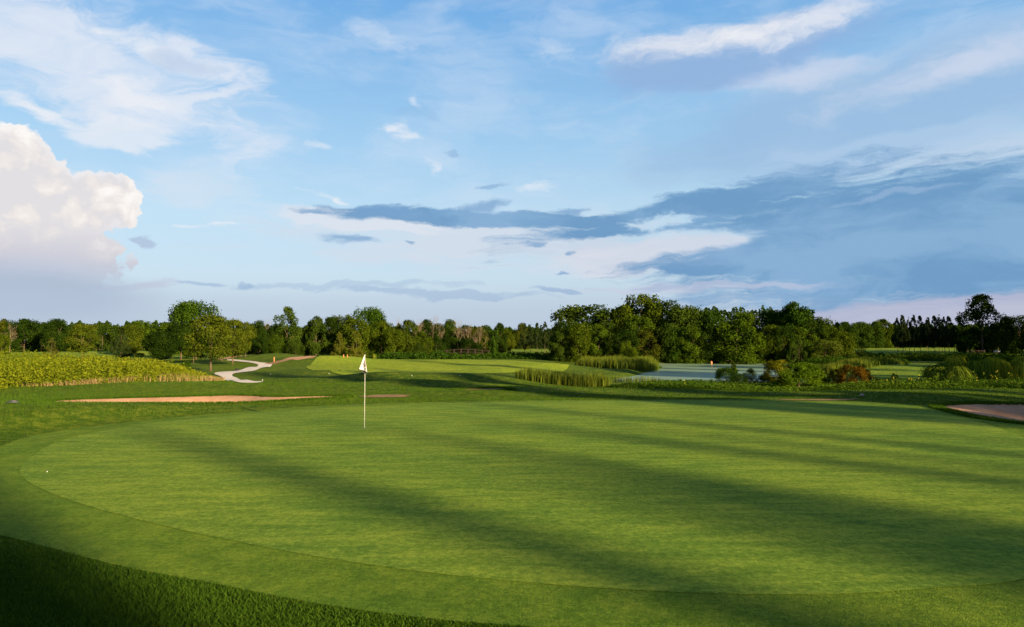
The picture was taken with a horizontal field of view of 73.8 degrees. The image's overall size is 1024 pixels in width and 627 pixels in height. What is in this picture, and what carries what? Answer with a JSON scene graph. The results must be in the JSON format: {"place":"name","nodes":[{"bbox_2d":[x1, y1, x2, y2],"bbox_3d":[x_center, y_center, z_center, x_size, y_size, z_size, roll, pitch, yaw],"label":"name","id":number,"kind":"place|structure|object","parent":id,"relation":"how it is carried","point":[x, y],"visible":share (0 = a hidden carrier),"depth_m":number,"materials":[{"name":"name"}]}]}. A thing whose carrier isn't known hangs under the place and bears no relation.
{"place":"outdoors","nodes":[
{"label":"outdoors","id":0,"kind":"place"},
{"bbox_2d":[214,359,271,382],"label":"path","id":1,"kind":"structure","parent":0,"point":[227,375],"depth_m":62.40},
{"bbox_2d":[0,343,1023,626],"bbox_3d":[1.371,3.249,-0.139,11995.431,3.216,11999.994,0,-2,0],"label":"ground","id":2,"kind":"structure","parent":0,"point":[290,371],"depth_m":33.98,"materials":[{"name":"plant"}]},
{"bbox_2d":[0,318,45,351],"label":"broad leaved tree","id":3,"kind":"object","parent":2,"relation":"on","point":[35,337],"visible":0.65,"depth_m":203.49,"materials":[{"name":"green plant"}]},
{"bbox_2d":[40,318,75,351],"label":"broad leaved tree","id":4,"kind":"object","parent":2,"relation":"on","point":[49,331],"visible":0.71,"depth_m":193.05,"materials":[{"name":"green plant"}]},
{"bbox_2d":[0,350,192,360],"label":"fairway","id":5,"kind":"structure","parent":2,"relation":"on","point":[109,353],"depth_m":149.94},
{"bbox_2d":[63,322,101,357],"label":"broad leaved tree","id":6,"kind":"object","parent":5,"relation":"on","point":[79,329],"visible":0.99,"depth_m":126.98,"materials":[{"name":"green plant"}]},
{"bbox_2d":[109,330,131,358],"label":"conifer","id":7,"kind":"object","parent":5,"relation":"on","point":[118,347],"visible":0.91,"depth_m":121.34,"materials":[{"name":"green plant"}]},
{"bbox_2d":[141,331,180,359],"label":"broad leaved tree","id":8,"kind":"object","parent":5,"relation":"on","point":[152,340],"visible":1,"depth_m":110.40,"materials":[{"name":"green plant"}]},
{"bbox_2d":[162,323,199,359],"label":"broad leaved tree","id":9,"kind":"object","parent":5,"relation":"on","point":[181,329],"visible":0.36,"depth_m":116.44,"materials":[{"name":"green plant"}]},
{"bbox_2d":[83,322,119,350],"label":"broad leaved tree","id":10,"kind":"object","parent":2,"relation":"on","point":[100,332],"visible":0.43,"depth_m":188.91,"materials":[{"name":"green plant"}]},
{"bbox_2d":[0,349,221,388],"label":"goldenrod","id":11,"kind":"object","parent":2,"relation":"on","point":[83,369],"visible":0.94,"depth_m":44.05,"materials":[{"name":"green plant"}]},
{"bbox_2d":[19,372,224,385],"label":"dry grass","id":12,"kind":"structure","parent":2,"relation":"on","point":[209,378],"depth_m":41.90,"materials":[{"name":"plant"}]},
{"bbox_2d":[116,324,144,355],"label":"broad leaved tree","id":13,"kind":"object","parent":2,"relation":"on","point":[136,346],"visible":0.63,"depth_m":148.97,"materials":[{"name":"green plant"}]},
{"bbox_2d":[125,320,156,350],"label":"broad leaved tree","id":14,"kind":"object","parent":2,"relation":"on","point":[139,323],"visible":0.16,"depth_m":183.42,"materials":[{"name":"green plant"}]},
{"bbox_2d":[29,393,355,403],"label":"bunker edge grass","id":15,"kind":"structure","parent":2,"relation":"on","point":[335,396],"depth_m":30.25,"materials":[{"name":"plant"}]},
{"bbox_2d":[164,299,221,358],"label":"broad leaved tree","id":16,"kind":"object","parent":2,"relation":"on","point":[185,312],"visible":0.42,"depth_m":119.04,"materials":[{"name":"green plant"}]},
{"bbox_2d":[61,395,338,402],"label":"bunker sand","id":17,"kind":"structure","parent":2,"relation":"on","point":[222,398],"depth_m":30.95,"materials":[{"name":"sand"}]},
{"bbox_2d":[179,313,233,370],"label":"ash tree","id":18,"kind":"object","parent":2,"relation":"on","point":[208,321],"visible":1,"depth_m":65.18,"materials":[{"name":"green plant"}]},
{"bbox_2d":[216,318,252,363],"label":"ash tree","id":19,"kind":"object","parent":2,"relation":"on","point":[244,348],"visible":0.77,"depth_m":86.56,"materials":[{"name":"green plant"}]},
{"bbox_2d":[246,320,267,354],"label":"broad leaved tree","id":20,"kind":"object","parent":2,"relation":"on","point":[260,327],"visible":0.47,"depth_m":154.09,"materials":[{"name":"green plant"}]},
{"bbox_2d":[248,336,270,354],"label":"broad leaved tree","id":21,"kind":"object","parent":2,"relation":"on","point":[258,348],"visible":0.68,"depth_m":139.09,"materials":[{"name":"green plant"}]},
{"bbox_2d":[0,320,552,354],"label":"distant wood","id":22,"kind":"object","parent":2,"relation":"on","point":[493,341],"visible":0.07,"depth_m":195.94,"materials":[{"name":"green plant"}]},
{"bbox_2d":[268,335,287,353],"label":"broad leaved tree","id":23,"kind":"object","parent":2,"relation":"on","point":[276,347],"visible":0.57,"depth_m":131.26,"materials":[{"name":"green plant"}]},
{"bbox_2d":[273,306,303,350],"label":"willow tree","id":24,"kind":"object","parent":2,"relation":"on","point":[290,314],"visible":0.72,"depth_m":139.61,"materials":[{"name":"green plant"}]},
{"bbox_2d":[286,339,305,354],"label":"broad leaved tree","id":25,"kind":"object","parent":2,"relation":"on","point":[293,344],"visible":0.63,"depth_m":129.37,"materials":[{"name":"green plant"}]},
{"bbox_2d":[301,315,331,355],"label":"broad leaved tree","id":26,"kind":"object","parent":2,"relation":"on","point":[312,331],"visible":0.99,"depth_m":141.14,"materials":[{"name":"green plant"}]},
{"bbox_2d":[317,317,341,354],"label":"broad leaved tree","id":27,"kind":"object","parent":2,"relation":"on","point":[331,323],"visible":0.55,"depth_m":149.03,"materials":[{"name":"green plant"}]},
{"bbox_2d":[332,317,371,356],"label":"broad leaved tree","id":28,"kind":"object","parent":2,"relation":"on","point":[363,326],"visible":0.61,"depth_m":138.86,"materials":[{"name":"green plant"}]},
{"bbox_2d":[348,330,364,357],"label":"cedar tree","id":29,"kind":"object","parent":2,"relation":"on","point":[353,352],"visible":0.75,"depth_m":109.62,"materials":[{"name":"green plant"}]},
{"bbox_2d":[351,306,386,353],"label":"broad leaved tree","id":30,"kind":"object","parent":2,"relation":"on","point":[374,315],"visible":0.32,"depth_m":152.86,"materials":[{"name":"green plant"}]},
{"bbox_2d":[367,320,396,356],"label":"broad leaved tree","id":31,"kind":"object","parent":2,"relation":"on","point":[385,327],"visible":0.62,"depth_m":140.57,"materials":[{"name":"green plant"}]},
{"bbox_2d":[383,329,405,354],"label":"broad leaved tree","id":32,"kind":"object","parent":2,"relation":"on","point":[397,336],"visible":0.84,"depth_m":136.69,"materials":[{"name":"green plant"}]},
{"bbox_2d":[396,319,420,353],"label":"broad leaved tree","id":33,"kind":"object","parent":2,"relation":"on","point":[408,324],"visible":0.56,"depth_m":148.43,"materials":[{"name":"green plant"}]},
{"bbox_2d":[307,355,568,374],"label":"fairway","id":34,"kind":"structure","parent":2,"relation":"on","point":[345,364],"depth_m":78.60,"materials":[{"name":"plant"}]},
{"bbox_2d":[428,323,450,350],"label":"broad leaved tree","id":35,"kind":"object","parent":2,"relation":"on","point":[437,328],"visible":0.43,"depth_m":158.79,"materials":[{"name":"green plant"}]},
{"bbox_2d":[366,350,563,360],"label":"weeds","id":36,"kind":"object","parent":2,"relation":"on","point":[438,354],"visible":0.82,"depth_m":127.45,"materials":[{"name":"green plant"}]},
{"bbox_2d":[458,338,482,353],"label":"broad leaved tree","id":37,"kind":"object","parent":2,"relation":"on","point":[468,342],"visible":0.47,"depth_m":138.83,"materials":[{"name":"green plant"}]},
{"bbox_2d":[465,326,488,352],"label":"broad leaved tree","id":38,"kind":"object","parent":2,"relation":"on","point":[482,341],"visible":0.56,"depth_m":159.31,"materials":[{"name":"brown plant"}]},
{"bbox_2d":[493,323,507,351],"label":"broad leaved tree","id":39,"kind":"object","parent":2,"relation":"on","point":[502,340],"visible":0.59,"depth_m":238.71,"materials":[{"name":"green plant"}]},
{"bbox_2d":[0,400,1023,626],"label":"fringe","id":40,"kind":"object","parent":2,"relation":"on","point":[210,546],"visible":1,"depth_m":6.80,"materials":[{"name":"plant"}]},
{"bbox_2d":[0,400,1023,626],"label":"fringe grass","id":41,"kind":"structure","parent":40,"relation":"on","point":[495,582],"depth_m":6.57,"materials":[{"name":"plant"}]},
{"bbox_2d":[20,401,1023,593],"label":"putting green","id":42,"kind":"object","parent":2,"relation":"on","point":[757,497],"visible":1,"depth_m":11.41,"materials":[{"name":"plant"}]},
{"bbox_2d":[548,329,576,361],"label":"broad leaved tree","id":43,"kind":"object","parent":2,"relation":"on","point":[560,352],"visible":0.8,"depth_m":120.84,"materials":[{"name":"green plant"}]},
{"bbox_2d":[515,365,611,386],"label":"cattails","id":44,"kind":"object","parent":2,"relation":"on","point":[589,379],"visible":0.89,"depth_m":50.40,"materials":[{"name":"plant"}]},
{"bbox_2d":[546,321,582,354],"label":"broad leaved tree","id":45,"kind":"object","parent":2,"relation":"on","point":[559,326],"visible":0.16,"depth_m":127.03,"materials":[{"name":"green plant"}]},
{"bbox_2d":[564,323,591,361],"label":"broad leaved tree","id":46,"kind":"object","parent":2,"relation":"on","point":[577,339],"visible":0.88,"depth_m":119.52,"materials":[{"name":"green plant"}]},
{"bbox_2d":[550,304,620,357],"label":"broad leaved tree","id":47,"kind":"object","parent":2,"relation":"on","point":[602,315],"visible":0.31,"depth_m":132.31,"materials":[{"name":"green plant"}]},
{"bbox_2d":[586,323,611,357],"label":"broad leaved tree","id":48,"kind":"object","parent":2,"relation":"on","point":[595,348],"visible":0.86,"depth_m":121.64,"materials":[{"name":"green plant"}]},
{"bbox_2d":[592,322,626,356],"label":"broad leaved tree","id":49,"kind":"object","parent":2,"relation":"on","point":[607,326],"visible":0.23,"depth_m":126.59,"materials":[{"name":"green plant"}]},
{"bbox_2d":[574,354,658,371],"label":"cattails","id":50,"kind":"object","parent":2,"relation":"on","point":[644,363],"visible":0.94,"depth_m":88.30,"materials":[{"name":"plant"}]},
{"bbox_2d":[609,304,636,340],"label":"broad leaved tree","id":51,"kind":"object","parent":2,"relation":"on","point":[623,312],"visible":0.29,"depth_m":130.71,"materials":[{"name":"green plant"}]},
{"bbox_2d":[611,329,642,356],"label":"broad leaved tree","id":52,"kind":"object","parent":2,"relation":"on","point":[620,335],"visible":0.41,"depth_m":119.31,"materials":[{"name":"green plant"}]},
{"bbox_2d":[619,315,656,355],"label":"broad leaved tree","id":53,"kind":"object","parent":2,"relation":"on","point":[645,322],"visible":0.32,"depth_m":124.89,"materials":[{"name":"green plant"}]},
{"bbox_2d":[622,293,665,347],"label":"broad leaved tree","id":54,"kind":"object","parent":2,"relation":"on","point":[646,301],"visible":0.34,"depth_m":138.99,"materials":[{"name":"green plant"}]},
{"bbox_2d":[632,328,663,360],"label":"broad leaved tree","id":55,"kind":"object","parent":2,"relation":"on","point":[656,348],"visible":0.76,"depth_m":121.57,"materials":[{"name":"green plant"}]},
{"bbox_2d":[641,300,685,351],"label":"broad leaved tree","id":56,"kind":"object","parent":2,"relation":"on","point":[669,305],"visible":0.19,"depth_m":138.22,"materials":[{"name":"green plant"}]},
{"bbox_2d":[610,375,716,382],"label":"cattails","id":57,"kind":"object","parent":2,"relation":"on","point":[627,379],"visible":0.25,"depth_m":58.10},
{"bbox_2d":[652,323,684,362],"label":"broad leaved tree","id":58,"kind":"object","parent":2,"relation":"on","point":[665,336],"visible":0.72,"depth_m":121.12,"materials":[{"name":"green plant"}]},
{"bbox_2d":[666,327,693,362],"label":"broad leaved tree","id":59,"kind":"object","parent":2,"relation":"on","point":[673,355],"visible":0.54,"depth_m":120.16,"materials":[{"name":"green plant"}]},
{"bbox_2d":[658,304,705,348],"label":"broad leaved tree","id":60,"kind":"object","parent":2,"relation":"on","point":[690,317],"visible":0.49,"depth_m":133.29,"materials":[{"name":"green plant"}]},
{"bbox_2d":[671,325,709,363],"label":"broad leaved tree","id":61,"kind":"object","parent":2,"relation":"on","point":[695,332],"visible":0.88,"depth_m":119.27,"materials":[{"name":"green plant"}]},
{"bbox_2d":[691,330,725,363],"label":"broad leaved tree","id":62,"kind":"object","parent":2,"relation":"on","point":[714,353],"visible":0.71,"depth_m":119.61,"materials":[{"name":"green plant"}]},
{"bbox_2d":[692,309,728,354],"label":"broad leaved tree","id":63,"kind":"object","parent":2,"relation":"on","point":[709,325],"visible":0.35,"depth_m":132.58,"materials":[{"name":"green plant"}]},
{"bbox_2d":[712,322,739,362],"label":"broad leaved tree","id":64,"kind":"object","parent":2,"relation":"on","point":[732,343],"visible":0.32,"depth_m":120.77,"materials":[{"name":"green plant"}]},
{"bbox_2d":[714,367,739,382],"bbox_3d":[17.036,4.956,53.944,1.904,1.527,2.400,1,-3,-27],"label":"green shrub","id":65,"kind":"object","parent":2,"relation":"on","point":[730,372],"visible":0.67,"depth_m":53.59,"materials":[{"name":"green plant"}]},
{"bbox_2d":[706,319,767,364],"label":"broad leaved tree","id":66,"kind":"object","parent":2,"relation":"on","point":[746,356],"visible":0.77,"depth_m":117.66,"materials":[{"name":"green plant"}]},
{"bbox_2d":[731,311,758,352],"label":"broad leaved tree","id":67,"kind":"object","parent":2,"relation":"on","point":[748,318],"visible":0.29,"depth_m":134.19,"materials":[{"name":"green plant"}]},
{"bbox_2d":[755,324,786,361],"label":"broad leaved tree","id":68,"kind":"object","parent":2,"relation":"on","point":[768,338],"visible":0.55,"depth_m":120.54,"materials":[{"name":"green plant"}]},
{"bbox_2d":[754,309,787,349],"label":"broad leaved tree","id":69,"kind":"object","parent":2,"relation":"on","point":[769,316],"visible":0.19,"depth_m":132.54,"materials":[{"name":"green plant"}]},
{"bbox_2d":[759,359,792,383],"bbox_3d":[20.827,4.620,53.821,2.503,2.051,2.751,0,-2,-9],"label":"yellow shrub","id":70,"kind":"object","parent":2,"relation":"on","point":[775,366],"visible":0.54,"depth_m":53.47,"materials":[{"name":"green plant"}]},
{"bbox_2d":[766,325,799,362],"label":"broad leaved tree","id":71,"kind":"object","parent":2,"relation":"on","point":[780,332],"visible":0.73,"depth_m":119.64,"materials":[{"name":"green plant"}]},
{"bbox_2d":[566,304,1022,356],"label":"distant wood","id":72,"kind":"object","parent":2,"relation":"on","point":[729,314],"visible":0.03,"depth_m":147.51,"materials":[{"name":"green plant"}]},
{"bbox_2d":[773,301,819,357],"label":"broad leaved tree","id":73,"kind":"object","parent":2,"relation":"on","point":[791,312],"visible":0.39,"depth_m":128.85,"materials":[{"name":"green plant"}]},
{"bbox_2d":[771,362,826,386],"bbox_3d":[19.967,4.353,47.367,4.141,1.958,2.230,0,-2,-6],"label":"willow bush","id":74,"kind":"object","parent":2,"relation":"on","point":[809,370],"visible":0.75,"depth_m":46.98,"materials":[{"name":"green plant"}]},
{"bbox_2d":[784,327,819,361],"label":"broad leaved tree","id":75,"kind":"object","parent":2,"relation":"on","point":[800,335],"visible":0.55,"depth_m":120.84,"materials":[{"name":"green plant"}]},
{"bbox_2d":[605,376,1023,391],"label":"meadow plants","id":76,"kind":"object","parent":2,"relation":"on","point":[1018,383],"visible":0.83,"depth_m":41.52,"materials":[{"name":"green plant"}]},
{"bbox_2d":[797,316,835,360],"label":"broad leaved tree","id":77,"kind":"object","parent":2,"relation":"on","point":[819,321],"visible":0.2,"depth_m":126.85,"materials":[{"name":"green plant"}]},
{"bbox_2d":[808,326,842,356],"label":"broad leaved tree","id":78,"kind":"object","parent":2,"relation":"on","point":[822,333],"visible":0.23,"depth_m":123.10,"materials":[{"name":"green plant"}]},
{"bbox_2d":[807,338,844,360],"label":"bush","id":79,"kind":"object","parent":2,"relation":"on","point":[834,345],"visible":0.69,"depth_m":115.11,"materials":[{"name":"green plant"}]},
{"bbox_2d":[821,331,857,358],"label":"broad leaved tree","id":80,"kind":"object","parent":2,"relation":"on","point":[849,343],"visible":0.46,"depth_m":120.32,"materials":[{"name":"green plant"}]},
{"bbox_2d":[834,364,868,383],"bbox_3d":[23.572,4.444,47.358,2.170,1.879,1.957,-2,-3,33],"label":"red brown shrub","id":81,"kind":"object","parent":2,"relation":"on","point":[857,371],"visible":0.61,"depth_m":47.07,"materials":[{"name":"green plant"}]},
{"bbox_2d":[796,355,910,365],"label":"weeds","id":82,"kind":"object","parent":2,"relation":"on","point":[815,360],"visible":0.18,"depth_m":110.57,"materials":[{"name":"green plant"}]},
{"bbox_2d":[804,356,908,377],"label":"cattails","id":83,"kind":"object","parent":2,"relation":"on","point":[868,362],"visible":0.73,"depth_m":82.78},
{"bbox_2d":[844,321,875,347],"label":"broad leaved tree","id":84,"kind":"object","parent":2,"relation":"on","point":[868,332],"visible":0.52,"depth_m":406.74,"materials":[{"name":"green plant"}]},
{"bbox_2d":[858,321,885,347],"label":"broad leaved tree","id":85,"kind":"object","parent":2,"relation":"on","point":[879,342],"visible":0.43,"depth_m":412.85,"materials":[{"name":"green plant"}]},
{"bbox_2d":[873,319,896,347],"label":"broad leaved tree","id":86,"kind":"object","parent":2,"relation":"on","point":[888,342],"visible":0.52,"depth_m":420.03,"materials":[{"name":"green plant"}]},
{"bbox_2d":[858,364,935,378],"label":"fairway","id":87,"kind":"structure","parent":2,"relation":"on","point":[900,371],"depth_m":75.93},
{"bbox_2d":[854,348,1023,355],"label":"fairway","id":88,"kind":"structure","parent":2,"relation":"on","point":[888,351],"depth_m":277.57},
{"bbox_2d":[893,315,910,347],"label":"pine tree","id":89,"kind":"object","parent":88,"relation":"on","point":[903,333],"visible":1,"depth_m":227.44,"materials":[{"name":"green plant"}]},
{"bbox_2d":[907,315,921,351],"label":"pine tree","id":90,"kind":"object","parent":88,"relation":"on","point":[917,341],"visible":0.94,"depth_m":231.22,"materials":[{"name":"green plant"}]},
{"bbox_2d":[922,317,934,347],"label":"pine tree","id":91,"kind":"object","parent":88,"relation":"on","point":[926,340],"visible":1,"depth_m":229.71,"materials":[{"name":"green plant"}]},
{"bbox_2d":[927,315,942,346],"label":"pine tree","id":92,"kind":"object","parent":88,"relation":"on","point":[933,330],"visible":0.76,"depth_m":235.32,"materials":[{"name":"green plant"}]},
{"bbox_2d":[941,316,957,352],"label":"pine tree","id":93,"kind":"object","parent":88,"relation":"on","point":[946,339],"visible":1,"depth_m":229.52,"materials":[{"name":"green plant"}]},
{"bbox_2d":[954,294,1008,353],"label":"broad leaved tree","id":94,"kind":"object","parent":88,"relation":"on","point":[986,307],"visible":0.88,"depth_m":203.69,"materials":[{"name":"green plant"}]},
{"bbox_2d":[997,314,1023,352],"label":"broad leaved tree","id":95,"kind":"object","parent":88,"relation":"on","point":[1013,321],"visible":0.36,"depth_m":205.15,"materials":[{"name":"green plant"}]},
{"bbox_2d":[857,351,1023,361],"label":"weeds","id":96,"kind":"object","parent":2,"relation":"on","point":[936,357],"visible":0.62,"depth_m":134.39,"materials":[{"name":"green plant"}]},
{"bbox_2d":[955,327,985,352],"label":"broad leaved tree","id":97,"kind":"object","parent":2,"relation":"on","point":[959,347],"visible":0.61,"depth_m":210.34,"materials":[{"name":"green plant"}]},
{"bbox_2d":[928,400,1023,424],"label":"bunker edge grass","id":98,"kind":"structure","parent":2,"relation":"on","point":[940,406],"depth_m":24.63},
{"bbox_2d":[946,404,1023,420],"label":"bunker sand","id":99,"kind":"structure","parent":2,"relation":"on","point":[1011,411],"depth_m":25.58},
{"bbox_2d":[996,325,1023,353],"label":"broad leaved tree","id":100,"kind":"object","parent":2,"relation":"on","point":[1017,347],"visible":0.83,"depth_m":188.95,"materials":[{"name":"green plant"}]},
{"bbox_2d":[0,375,1023,404],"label":"rough grass","id":101,"kind":"structure","parent":0,"point":[515,397],"depth_m":33.40,"materials":[{"name":"plant"}]},
{"bbox_2d":[0,0,1023,342],"label":"sky","id":102,"kind":"structure","parent":0,"point":[476,163],"materials":[{"name":"blue"}]},
{"bbox_2d":[617,363,804,382],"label":"water","id":103,"kind":"structure","parent":0,"point":[675,371],"depth_m":87.38,"materials":[{"name":"liquid"}]},
{"bbox_2d":[921,366,975,380],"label":"ornamental grass","id":104,"kind":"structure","parent":0,"point":[942,372],"depth_m":54.29,"materials":[{"name":"green plant"}]},
{"bbox_2d":[963,359,999,380],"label":"ornamental grass","id":105,"kind":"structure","parent":0,"point":[987,368],"depth_m":56.62,"materials":[{"name":"green plant"}]},
{"bbox_2d":[984,356,1020,379],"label":"ornamental grass","id":106,"kind":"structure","parent":0,"point":[1004,369],"depth_m":56.85,"materials":[{"name":"green plant"}]},
{"bbox_2d":[1006,356,1023,379],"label":"ornamental grass","id":107,"kind":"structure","parent":0,"point":[1018,363],"depth_m":56.84,"materials":[{"name":"green plant"}]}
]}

